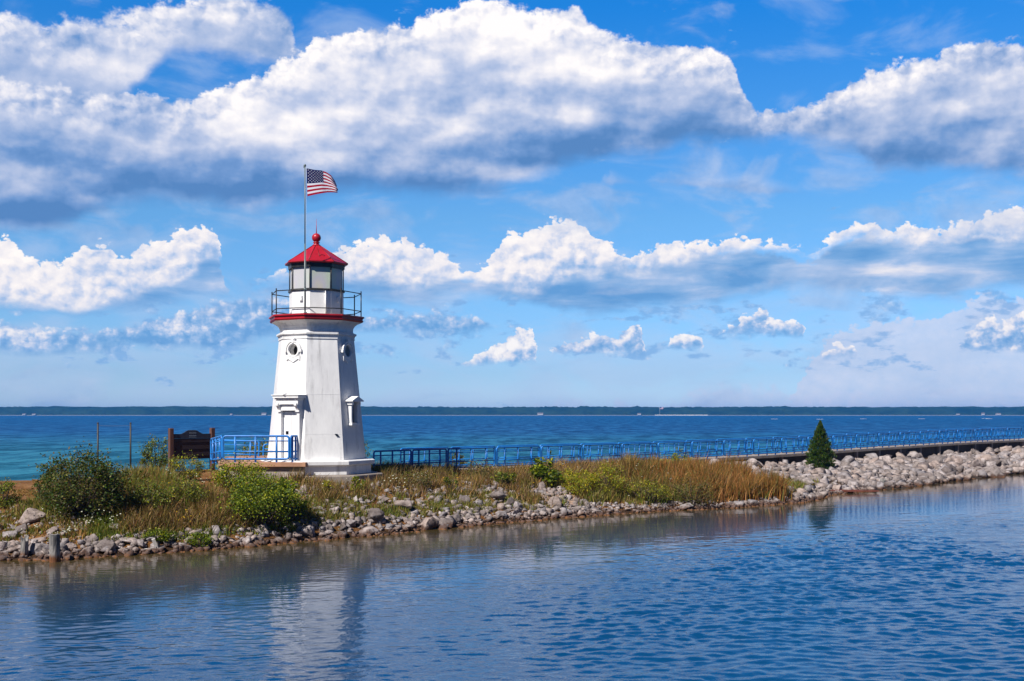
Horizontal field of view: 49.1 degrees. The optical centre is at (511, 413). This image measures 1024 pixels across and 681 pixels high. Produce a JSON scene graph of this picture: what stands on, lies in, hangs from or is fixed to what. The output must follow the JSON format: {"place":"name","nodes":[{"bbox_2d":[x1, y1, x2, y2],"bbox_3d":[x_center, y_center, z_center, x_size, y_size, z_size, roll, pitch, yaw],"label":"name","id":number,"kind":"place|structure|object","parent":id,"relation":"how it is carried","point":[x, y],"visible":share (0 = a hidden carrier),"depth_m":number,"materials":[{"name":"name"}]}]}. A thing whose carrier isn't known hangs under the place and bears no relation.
{"place":"outdoors","nodes":[
{"label":"outdoors","id":0,"kind":"place"},
{"bbox_2d":[0,453,1018,559],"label":"ground","id":1,"kind":"structure","parent":0,"point":[25,484],"depth_m":42.50,"materials":[{"name":"grey stone"}]},
{"bbox_2d":[2,530,17,537],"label":"boulder","id":2,"kind":"object","parent":1,"relation":"on","point":[14,533],"visible":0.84,"depth_m":34.99,"materials":[{"name":"stone"}]},
{"bbox_2d":[0,477,21,506],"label":"shrub","id":3,"kind":"object","parent":1,"relation":"on","point":[6,500],"visible":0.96,"depth_m":37.77,"materials":[{"name":"green plant"}]},
{"bbox_2d":[20,535,28,555],"bbox_3d":[-14.776,4.337,33.904,0.263,1.326,0.224,0,0,0],"label":"wooden piling","id":4,"kind":"object","parent":1,"relation":"on","point":[24,546],"visible":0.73,"depth_m":33.83,"materials":[{"name":"grey wood"}]},
{"bbox_2d":[18,508,46,523],"bbox_3d":[-15.582,3.369,36.312,0.934,0.591,0.717,-29,-11,9],"label":"boulder","id":5,"kind":"object","parent":1,"relation":"on","point":[32,516],"visible":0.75,"depth_m":36.11,"materials":[{"name":"stone"}]},
{"bbox_2d":[28,543,48,553],"bbox_3d":[-14.444,4.176,34.298,0.648,0.472,0.661,0,0,-44],"label":"boulder","id":6,"kind":"object","parent":1,"relation":"on","point":[35,547],"visible":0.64,"depth_m":34.09,"materials":[{"name":"stone"}]},
{"bbox_2d":[32,463,57,499],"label":"shrub","id":7,"kind":"object","parent":1,"relation":"on","point":[44,480],"visible":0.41,"depth_m":37.36,"materials":[{"name":"green plant"}]},
{"bbox_2d":[22,436,144,517],"bbox_3d":[-14.187,2.041,36.732,3.937,2.815,3.420,0,0,0],"label":"shrub","id":8,"kind":"object","parent":1,"relation":"on","point":[105,479],"visible":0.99,"depth_m":36.46,"materials":[{"name":"green plant"}]},
{"bbox_2d":[80,546,93,555],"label":"boulder","id":9,"kind":"object","parent":1,"relation":"on","point":[88,551],"visible":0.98,"depth_m":34.39,"materials":[{"name":"stone"}]},
{"bbox_2d":[84,534,98,541],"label":"boulder","id":10,"kind":"object","parent":1,"relation":"on","point":[94,537],"visible":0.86,"depth_m":34.97,"materials":[{"name":"stone"}]},
{"bbox_2d":[95,539,116,550],"bbox_3d":[-12.697,4.145,34.953,0.657,0.442,0.542,4,5,5],"label":"boulder","id":11,"kind":"object","parent":1,"relation":"on","point":[110,545],"visible":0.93,"depth_m":34.82,"materials":[{"name":"stone"}]},
{"bbox_2d":[124,476,172,511],"bbox_3d":[-12.227,2.745,37.692,1.776,1.472,1.428,0,0,0],"label":"shrub","id":12,"kind":"object","parent":1,"relation":"on","point":[158,498],"visible":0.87,"depth_m":37.52,"materials":[{"name":"green plant"}]},
{"bbox_2d":[135,433,167,468],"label":"shrub","id":13,"kind":"object","parent":1,"relation":"on","point":[144,461],"visible":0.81,"depth_m":54.75,"materials":[{"name":"green plant"}]},
{"bbox_2d":[143,527,174,542],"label":"shrub","id":14,"kind":"object","parent":1,"relation":"on","point":[162,537],"visible":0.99,"depth_m":35.85,"materials":[{"name":"green plant"}]},
{"bbox_2d":[157,469,212,503],"bbox_3d":[-11.351,2.607,38.766,1.915,1.354,1.794,0,0,0],"label":"shrub","id":15,"kind":"object","parent":1,"relation":"on","point":[183,485],"visible":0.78,"depth_m":38.55,"materials":[{"name":"green plant"}]},
{"bbox_2d":[161,450,209,480],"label":"shrub","id":16,"kind":"object","parent":1,"relation":"on","point":[176,465],"visible":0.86,"depth_m":43.65,"materials":[{"name":"green plant"}]},
{"bbox_2d":[179,542,191,551],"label":"boulder","id":17,"kind":"object","parent":1,"relation":"on","point":[184,547],"visible":0.69,"depth_m":35.79,"materials":[{"name":"stone"}]},
{"bbox_2d":[168,428,214,471],"bbox_3d":[-15.073,1.770,52.736,2.320,2.200,0.200,0,0,-44],"label":"sign board","id":18,"kind":"object","parent":1,"relation":"on","point":[197,443],"visible":0.91,"depth_m":52.65,"materials":[{"name":"brown wood"}]},
{"bbox_2d":[178,530,213,546],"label":"shrub","id":19,"kind":"object","parent":1,"relation":"on","point":[195,537],"visible":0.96,"depth_m":36.26,"materials":[{"name":"green plant"}]},
{"bbox_2d":[198,452,275,490],"bbox_3d":[-10.041,2.196,41.303,2.758,1.584,2.072,0,0,0],"label":"shrub","id":20,"kind":"object","parent":1,"relation":"on","point":[219,476],"visible":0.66,"depth_m":41.19,"materials":[{"name":"green plant"}]},
{"bbox_2d":[237,437,268,455],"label":"shrub","id":21,"kind":"object","parent":1,"relation":"on","point":[261,448],"visible":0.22,"depth_m":54.41,"materials":[{"name":"green plant"}]},
{"bbox_2d":[214,462,308,527],"bbox_3d":[-8.750,2.775,38.793,3.452,2.467,2.808,0,0,0],"label":"shrub","id":22,"kind":"object","parent":1,"relation":"on","point":[259,508],"visible":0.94,"depth_m":38.43,"materials":[{"name":"green plant"}]},
{"bbox_2d":[217,455,307,479],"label":"platform","id":23,"kind":"structure","parent":1,"relation":"on","point":[283,467],"depth_m":44.26,"materials":[{"name":"concrete"}]},
{"bbox_2d":[210,435,222,462],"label":"railing panel","id":24,"kind":"object","parent":23,"relation":"on","point":[212,442],"visible":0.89,"depth_m":46.63,"materials":[{"name":"blue paint"}]},
{"bbox_2d":[214,439,259,458],"bbox_3d":[-12.486,1.720,50.696,2.364,1.101,0.114,2,0,15],"label":"railing panel","id":25,"kind":"object","parent":23,"relation":"on","point":[250,454],"visible":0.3,"depth_m":50.62,"materials":[{"name":"blue paint"}]},
{"bbox_2d":[222,435,289,461],"bbox_3d":[-10.120,1.389,44.300,2.691,1.101,0.114,0,0,0],"label":"railing panel","id":26,"kind":"object","parent":23,"relation":"on","point":[255,451],"visible":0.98,"depth_m":44.27,"materials":[{"name":"blue paint"}]},
{"bbox_2d":[290,435,297,461],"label":"railing panel","id":27,"kind":"object","parent":23,"relation":"on","point":[291,448],"visible":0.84,"depth_m":44.40,"materials":[{"name":"blue paint"}]},
{"bbox_2d":[260,476,311,522],"bbox_3d":[-8.059,3.051,39.489,1.821,1.780,1.672,0,0,32],"label":"shrub","id":28,"kind":"object","parent":1,"relation":"on","point":[302,508],"visible":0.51,"depth_m":39.41,"materials":[{"name":"green plant"}]},
{"bbox_2d":[301,525,314,536],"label":"boulder","id":29,"kind":"object","parent":1,"relation":"on","point":[308,530],"visible":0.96,"depth_m":39.06,"materials":[{"name":"stone"}]},
{"bbox_2d":[282,471,382,485],"bbox_3d":[-8.150,3.277,46.670,5.211,1.645,5.211,0,0,26],"label":"footing","id":30,"kind":"object","parent":1,"relation":"on","point":[338,478],"visible":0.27,"depth_m":44.59,"materials":[{"name":"concrete"}]},
{"bbox_2d":[261,219,374,475],"bbox_3d":[-8.150,-2.835,46.670,4.546,10.570,4.546,0,0,-19],"label":"lighthouse","id":31,"kind":"object","parent":30,"relation":"on","point":[316,405],"visible":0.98,"depth_m":45.31,"materials":[{"name":"white paint"}]},
{"bbox_2d":[283,412,296,459],"bbox_3d":[-8.867,0.880,45.023,0.790,1.940,0.059,0,0,26],"label":"door","id":32,"kind":"structure","parent":31,"relation":"in","point":[289,418],"depth_m":45.04,"materials":[{"name":"white paint"}]},
{"bbox_2d":[284,338,302,361],"bbox_3d":[-8.779,-2.570,45.385,0.850,0.980,0.400,0,0,26],"label":"round window","id":33,"kind":"structure","parent":31,"relation":"in","point":[298,348],"depth_m":45.26,"materials":[{"name":"white paint"}]},
{"bbox_2d":[303,164,306,318],"bbox_3d":[-8.258,-6.890,44.744,0.135,6.180,0.100,0,0,0],"label":"flagpole","id":34,"kind":"object","parent":31,"relation":"attached to","point":[304,167],"visible":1,"depth_m":44.73,"materials":[{"name":"white metal"}]},
{"bbox_2d":[307,168,337,195],"bbox_3d":[-7.588,-9.253,44.911,1.256,1.119,0.262,0,0,-26],"label":"flag","id":35,"kind":"object","parent":34,"relation":"attached to","point":[319,181],"visible":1,"depth_m":44.88,"materials":[{"name":"multicoloured fabric"}]},
{"bbox_2d":[341,339,354,362],"bbox_3d":[-6.807,-2.570,46.012,0.270,0.980,0.850,0,0,26],"label":"round window","id":36,"kind":"structure","parent":31,"relation":"in","point":[347,358],"depth_m":45.93,"materials":[{"name":"white paint"}]},
{"bbox_2d":[345,396,363,424],"bbox_3d":[-6.541,-0.124,45.882,0.590,1.189,0.800,0,0,26],"label":"narrow window","id":37,"kind":"structure","parent":31,"relation":"in","point":[353,402],"depth_m":45.68,"materials":[{"name":"white paint"}]},
{"bbox_2d":[21,458,671,532],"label":"wildflowers","id":38,"kind":"object","parent":1,"relation":"on","point":[261,467],"visible":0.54,"depth_m":39.17,"materials":[{"name":"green plant"}]},
{"bbox_2d":[349,476,365,491],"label":"shrub","id":39,"kind":"object","parent":1,"relation":"on","point":[358,484],"visible":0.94,"depth_m":43.56,"materials":[{"name":"green plant"}]},
{"bbox_2d":[358,526,379,534],"bbox_3d":[-5.242,4.228,40.603,0.896,0.243,0.688,1,12,-4],"label":"boulder","id":40,"kind":"object","parent":1,"relation":"on","point":[368,530],"visible":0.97,"depth_m":40.46,"materials":[{"name":"stone"}]},
{"bbox_2d":[368,508,383,523],"bbox_3d":[-5.043,3.856,41.556,0.608,0.718,0.626,0,0,-27],"label":"boulder","id":41,"kind":"object","parent":1,"relation":"on","point":[376,515],"visible":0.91,"depth_m":41.38,"materials":[{"name":"stone"}]},
{"bbox_2d":[373,449,411,468],"bbox_3d":[-5.320,2.154,49.982,0.114,1.101,2.523,0,0,37],"label":"railing panel","id":42,"kind":"object","parent":1,"relation":"on","point":[392,451],"visible":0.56,"depth_m":49.93,"materials":[{"name":"blue paint"}]},
{"bbox_2d":[393,500,411,509],"bbox_3d":[-4.271,3.563,43.689,0.856,0.419,0.578,-17,-25,15],"label":"boulder","id":43,"kind":"object","parent":1,"relation":"on","point":[406,504],"visible":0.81,"depth_m":43.48,"materials":[{"name":"stone"}]},
{"bbox_2d":[0,448,829,544],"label":"grass","id":44,"kind":"structure","parent":1,"relation":"on","point":[738,481],"depth_m":45.10,"materials":[{"name":"green plant"}]},
{"bbox_2d":[397,469,437,488],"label":"shrub","id":45,"kind":"object","parent":1,"relation":"on","point":[423,479],"visible":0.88,"depth_m":46.55,"materials":[{"name":"green plant"}]},
{"bbox_2d":[420,516,438,529],"bbox_3d":[-3.144,4.181,42.741,0.741,0.553,0.753,0,0,-20],"label":"boulder","id":46,"kind":"object","parent":1,"relation":"on","point":[429,523],"visible":0.97,"depth_m":42.52,"materials":[{"name":"stone"}]},
{"bbox_2d":[439,518,453,527],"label":"boulder","id":47,"kind":"object","parent":1,"relation":"on","point":[450,521],"visible":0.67,"depth_m":43.20,"materials":[{"name":"stone"}]},
{"bbox_2d":[443,472,457,490],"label":"shrub","id":48,"kind":"object","parent":1,"relation":"on","point":[447,481],"visible":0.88,"depth_m":47.03,"materials":[{"name":"green plant"}]},
{"bbox_2d":[461,457,495,479],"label":"shrub","id":49,"kind":"object","parent":1,"relation":"on","point":[478,469],"visible":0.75,"depth_m":50.28,"materials":[{"name":"green plant"}]},
{"bbox_2d":[490,491,505,499],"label":"boulder","id":50,"kind":"object","parent":1,"relation":"on","point":[500,495],"visible":0.94,"depth_m":47.21,"materials":[{"name":"stone"}]},
{"bbox_2d":[490,471,516,486],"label":"shrub","id":51,"kind":"object","parent":1,"relation":"on","point":[503,476],"visible":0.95,"depth_m":49.39,"materials":[{"name":"green plant"}]},
{"bbox_2d":[0,446,1023,561],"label":"rubble","id":52,"kind":"object","parent":1,"relation":"on","point":[843,473],"visible":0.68,"depth_m":48.98,"materials":[{"name":"stone"}]},
{"bbox_2d":[525,457,562,485],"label":"shrub","id":53,"kind":"object","parent":1,"relation":"on","point":[541,470],"visible":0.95,"depth_m":50.97,"materials":[{"name":"green plant"}]},
{"bbox_2d":[545,496,561,507],"bbox_3d":[1.863,3.809,48.441,0.645,0.582,0.729,25,7,-26],"label":"boulder","id":54,"kind":"object","parent":1,"relation":"on","point":[557,500],"visible":0.97,"depth_m":48.26,"materials":[{"name":"stone"}]},
{"bbox_2d":[559,468,582,487],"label":"shrub","id":55,"kind":"object","parent":1,"relation":"on","point":[563,479],"visible":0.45,"depth_m":51.26,"materials":[{"name":"green plant"}]},
{"bbox_2d":[559,468,598,496],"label":"shrub","id":56,"kind":"object","parent":1,"relation":"on","point":[585,482],"visible":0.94,"depth_m":50.23,"materials":[{"name":"green plant"}]},
{"bbox_2d":[584,454,629,493],"bbox_3d":[4.353,2.822,51.127,2.299,1.946,2.288,0,0,0],"label":"shrub","id":57,"kind":"object","parent":1,"relation":"on","point":[610,476],"visible":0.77,"depth_m":51.09,"materials":[{"name":"green plant"}]},
{"bbox_2d":[622,474,675,502],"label":"shrub","id":58,"kind":"object","parent":1,"relation":"on","point":[653,485],"visible":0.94,"depth_m":51.33,"materials":[{"name":"green plant"}]},
{"bbox_2d":[659,451,693,463],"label":"shrub","id":59,"kind":"object","parent":1,"relation":"on","point":[674,456],"visible":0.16,"depth_m":60.02,"materials":[{"name":"green plant"}]},
{"bbox_2d":[668,465,724,504],"bbox_3d":[8.397,3.345,52.165,2.982,1.917,2.866,0,0,-40],"label":"shrub","id":60,"kind":"object","parent":1,"relation":"on","point":[687,498],"visible":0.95,"depth_m":51.73,"materials":[{"name":"green plant"}]},
{"bbox_2d":[805,421,836,468],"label":"cedar tree","id":61,"kind":"object","parent":1,"relation":"on","point":[819,440],"visible":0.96,"depth_m":69.50,"materials":[{"name":"green plant"}]},
{"bbox_2d":[830,490,878,491],"bbox_3d":[18.869,4.260,62.092,3.000,0.117,0.290,0,0,-8],"label":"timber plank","id":62,"kind":"object","parent":1,"relation":"on","point":[858,490],"visible":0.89,"depth_m":62.01,"materials":[{"name":"brown wood"}]},
{"bbox_2d":[707,442,1023,464],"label":"retaining wall","id":63,"kind":"structure","parent":1,"relation":"on","point":[925,452],"depth_m":85.09,"materials":[{"name":"concrete"}]},
{"bbox_2d":[459,438,1023,471],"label":"walkway","id":64,"kind":"structure","parent":63,"relation":"on","point":[790,454],"depth_m":80.23,"materials":[{"name":"concrete"}]},
{"bbox_2d":[400,447,448,466],"bbox_3d":[-4.219,2.167,54.327,3.053,1.101,0.114,0,0,-43],"label":"railing panel","id":65,"kind":"object","parent":64,"relation":"on","point":[401,452],"visible":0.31,"depth_m":54.18,"materials":[{"name":"blue paint"}]},
{"bbox_2d":[412,448,446,468],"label":"railing panel","id":66,"kind":"object","parent":64,"relation":"on","point":[429,453],"visible":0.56,"depth_m":51.98,"materials":[{"name":"blue paint"}]},
{"bbox_2d":[447,447,494,468],"bbox_3d":[-1.948,2.170,54.064,3.054,1.101,0.114,0,0,-43],"label":"railing panel","id":67,"kind":"object","parent":64,"relation":"on","point":[471,452],"visible":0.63,"depth_m":54.01,"materials":[{"name":"blue paint"}]},
{"bbox_2d":[450,445,495,466],"bbox_3d":[-1.945,2.170,56.475,3.053,1.101,0.114,0,0,-43],"label":"railing panel","id":68,"kind":"object","parent":64,"relation":"on","point":[459,459],"visible":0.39,"depth_m":56.28,"materials":[{"name":"blue paint"}]},
{"bbox_2d":[496,446,539,466],"bbox_3d":[0.326,2.170,56.212,3.054,1.101,0.114,0,0,-43],"label":"railing panel","id":69,"kind":"object","parent":64,"relation":"on","point":[517,450],"visible":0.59,"depth_m":56.14,"materials":[{"name":"blue paint"}]},
{"bbox_2d":[497,444,538,463],"bbox_3d":[0.329,2.170,58.623,3.053,1.101,0.114,0,0,-43],"label":"railing panel","id":70,"kind":"object","parent":64,"relation":"on","point":[519,449],"visible":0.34,"depth_m":58.66,"materials":[{"name":"blue paint"}]},
{"bbox_2d":[540,443,578,461],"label":"railing panel","id":71,"kind":"object","parent":64,"relation":"on","point":[571,447],"visible":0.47,"depth_m":60.72,"materials":[{"name":"blue paint"}]},
{"bbox_2d":[541,444,581,462],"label":"railing panel","id":72,"kind":"object","parent":64,"relation":"on","point":[561,449],"visible":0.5,"depth_m":58.30,"materials":[{"name":"blue paint"}]},
{"bbox_2d":[580,442,616,460],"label":"railing panel","id":73,"kind":"object","parent":64,"relation":"on","point":[598,446],"visible":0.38,"depth_m":62.86,"materials":[{"name":"blue paint"}]},
{"bbox_2d":[583,443,620,461],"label":"railing panel","id":74,"kind":"object","parent":64,"relation":"on","point":[601,448],"visible":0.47,"depth_m":60.39,"materials":[{"name":"blue paint"}]},
{"bbox_2d":[617,441,651,457],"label":"railing panel","id":75,"kind":"object","parent":64,"relation":"on","point":[634,445],"visible":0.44,"depth_m":65.12,"materials":[{"name":"blue paint"}]},
{"bbox_2d":[622,442,656,459],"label":"railing panel","id":76,"kind":"object","parent":64,"relation":"on","point":[650,446],"visible":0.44,"depth_m":62.60,"materials":[{"name":"blue paint"}]},
{"bbox_2d":[652,440,683,457],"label":"railing panel","id":77,"kind":"object","parent":64,"relation":"on","point":[668,444],"visible":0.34,"depth_m":67.16,"materials":[{"name":"blue paint"}]},
{"bbox_2d":[658,441,690,458],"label":"railing panel","id":78,"kind":"object","parent":64,"relation":"on","point":[674,445],"visible":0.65,"depth_m":64.75,"materials":[{"name":"blue paint"}]},
{"bbox_2d":[685,439,715,455],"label":"railing panel","id":79,"kind":"object","parent":64,"relation":"on","point":[709,449],"visible":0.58,"depth_m":69.31,"materials":[{"name":"blue paint"}]},
{"bbox_2d":[692,440,722,458],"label":"railing panel","id":80,"kind":"object","parent":64,"relation":"on","point":[707,451],"visible":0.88,"depth_m":66.90,"materials":[{"name":"blue paint"}]},
{"bbox_2d":[717,438,744,454],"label":"railing panel","id":81,"kind":"object","parent":64,"relation":"on","point":[730,445],"visible":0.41,"depth_m":71.57,"materials":[{"name":"blue paint"}]},
{"bbox_2d":[723,439,752,457],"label":"railing panel","id":82,"kind":"object","parent":64,"relation":"on","point":[738,449],"visible":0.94,"depth_m":69.05,"materials":[{"name":"blue paint"}]},
{"bbox_2d":[745,437,771,452],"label":"railing panel","id":83,"kind":"object","parent":64,"relation":"on","point":[750,447],"visible":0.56,"depth_m":73.55,"materials":[{"name":"blue paint"}]},
{"bbox_2d":[753,438,780,455],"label":"railing panel","id":84,"kind":"object","parent":64,"relation":"on","point":[767,448],"visible":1,"depth_m":71.20,"materials":[{"name":"blue paint"}]},
{"bbox_2d":[772,436,797,451],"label":"railing panel","id":85,"kind":"object","parent":64,"relation":"on","point":[777,446],"visible":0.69,"depth_m":75.75,"materials":[{"name":"blue paint"}]},
{"bbox_2d":[781,437,807,453],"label":"railing panel","id":86,"kind":"object","parent":64,"relation":"on","point":[794,447],"visible":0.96,"depth_m":73.34,"materials":[{"name":"blue paint"}]},
{"bbox_2d":[832,434,855,450],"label":"railing panel","id":87,"kind":"object","parent":64,"relation":"on","point":[837,444],"visible":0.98,"depth_m":77.64,"materials":[{"name":"blue paint"}]},
{"bbox_2d":[846,432,866,446],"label":"railing panel","id":88,"kind":"object","parent":64,"relation":"on","point":[857,441],"visible":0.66,"depth_m":82.22,"materials":[{"name":"blue paint"}]},
{"bbox_2d":[856,433,877,448],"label":"railing panel","id":89,"kind":"object","parent":64,"relation":"on","point":[867,442],"visible":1,"depth_m":79.79,"materials":[{"name":"blue paint"}]},
{"bbox_2d":[868,431,887,445],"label":"railing panel","id":90,"kind":"object","parent":64,"relation":"on","point":[871,444],"visible":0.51,"depth_m":84.04,"materials":[{"name":"blue paint"}]},
{"bbox_2d":[878,432,899,447],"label":"railing panel","id":91,"kind":"object","parent":64,"relation":"on","point":[888,441],"visible":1,"depth_m":81.96,"materials":[{"name":"blue paint"}]},
{"bbox_2d":[889,430,908,444],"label":"railing panel","id":92,"kind":"object","parent":64,"relation":"on","point":[892,439],"visible":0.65,"depth_m":86.50,"materials":[{"name":"blue paint"}]},
{"bbox_2d":[900,431,919,445],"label":"railing panel","id":93,"kind":"object","parent":64,"relation":"on","point":[909,440],"visible":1,"depth_m":84.09,"materials":[{"name":"blue paint"}]},
{"bbox_2d":[920,430,938,444],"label":"railing panel","id":94,"kind":"object","parent":64,"relation":"on","point":[929,442],"visible":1,"depth_m":86.24,"materials":[{"name":"blue paint"}]},
{"bbox_2d":[927,429,944,441],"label":"railing panel","id":95,"kind":"object","parent":64,"relation":"on","point":[936,440],"visible":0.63,"depth_m":90.75,"materials":[{"name":"blue paint"}]},
{"bbox_2d":[939,430,956,443],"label":"railing panel","id":96,"kind":"object","parent":64,"relation":"on","point":[947,441],"visible":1,"depth_m":88.40,"materials":[{"name":"blue paint"}]},
{"bbox_2d":[945,428,962,440],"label":"railing panel","id":97,"kind":"object","parent":64,"relation":"on","point":[954,436],"visible":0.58,"depth_m":92.74,"materials":[{"name":"blue paint"}]},
{"bbox_2d":[957,429,973,442],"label":"railing panel","id":98,"kind":"object","parent":64,"relation":"on","point":[965,437],"visible":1,"depth_m":90.53,"materials":[{"name":"blue paint"}]},
{"bbox_2d":[974,428,990,441],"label":"railing panel","id":99,"kind":"object","parent":64,"relation":"on","point":[982,436],"visible":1,"depth_m":92.69,"materials":[{"name":"blue paint"}]},
{"bbox_2d":[991,428,1006,440],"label":"railing panel","id":100,"kind":"object","parent":64,"relation":"on","point":[998,435],"visible":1,"depth_m":94.85,"materials":[{"name":"blue paint"}]},
{"bbox_2d":[1007,427,1021,439],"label":"railing panel","id":101,"kind":"object","parent":64,"relation":"on","point":[1009,435],"visible":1,"depth_m":96.98,"materials":[{"name":"blue paint"}]},
{"bbox_2d":[849,475,882,487],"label":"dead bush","id":102,"kind":"object","parent":1,"relation":"on","point":[862,485],"visible":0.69,"depth_m":64.01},
{"bbox_2d":[983,464,1004,476],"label":"boulder","id":103,"kind":"object","parent":1,"relation":"on","point":[995,469],"visible":0.41,"depth_m":78.00,"materials":[{"name":"stone"}]},
{"bbox_2d":[0,415,1023,680],"bbox_3d":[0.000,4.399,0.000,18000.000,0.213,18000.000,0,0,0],"label":"water","id":104,"kind":"structure","parent":0,"point":[920,583],"depth_m":28.35,"materials":[{"name":"blue liquid"}]},
{"bbox_2d":[49,534,59,562],"bbox_3d":[-13.603,4.280,33.292,0.310,1.440,0.308,0,0,0],"label":"wooden piling","id":105,"kind":"object","parent":104,"relation":"in","point":[54,547],"visible":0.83,"depth_m":33.18,"materials":[{"name":"grey wood"}]},
{"bbox_2d":[0,406,1023,414],"bbox_3d":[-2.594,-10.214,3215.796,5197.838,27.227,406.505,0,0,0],"label":"forest","id":106,"kind":"object","parent":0,"point":[377,410],"visible":0.82,"depth_m":3018.23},
{"bbox_2d":[0,0,1023,407],"label":"sky","id":107,"kind":"structure","parent":0,"point":[537,203],"materials":[{"name":"blue"}]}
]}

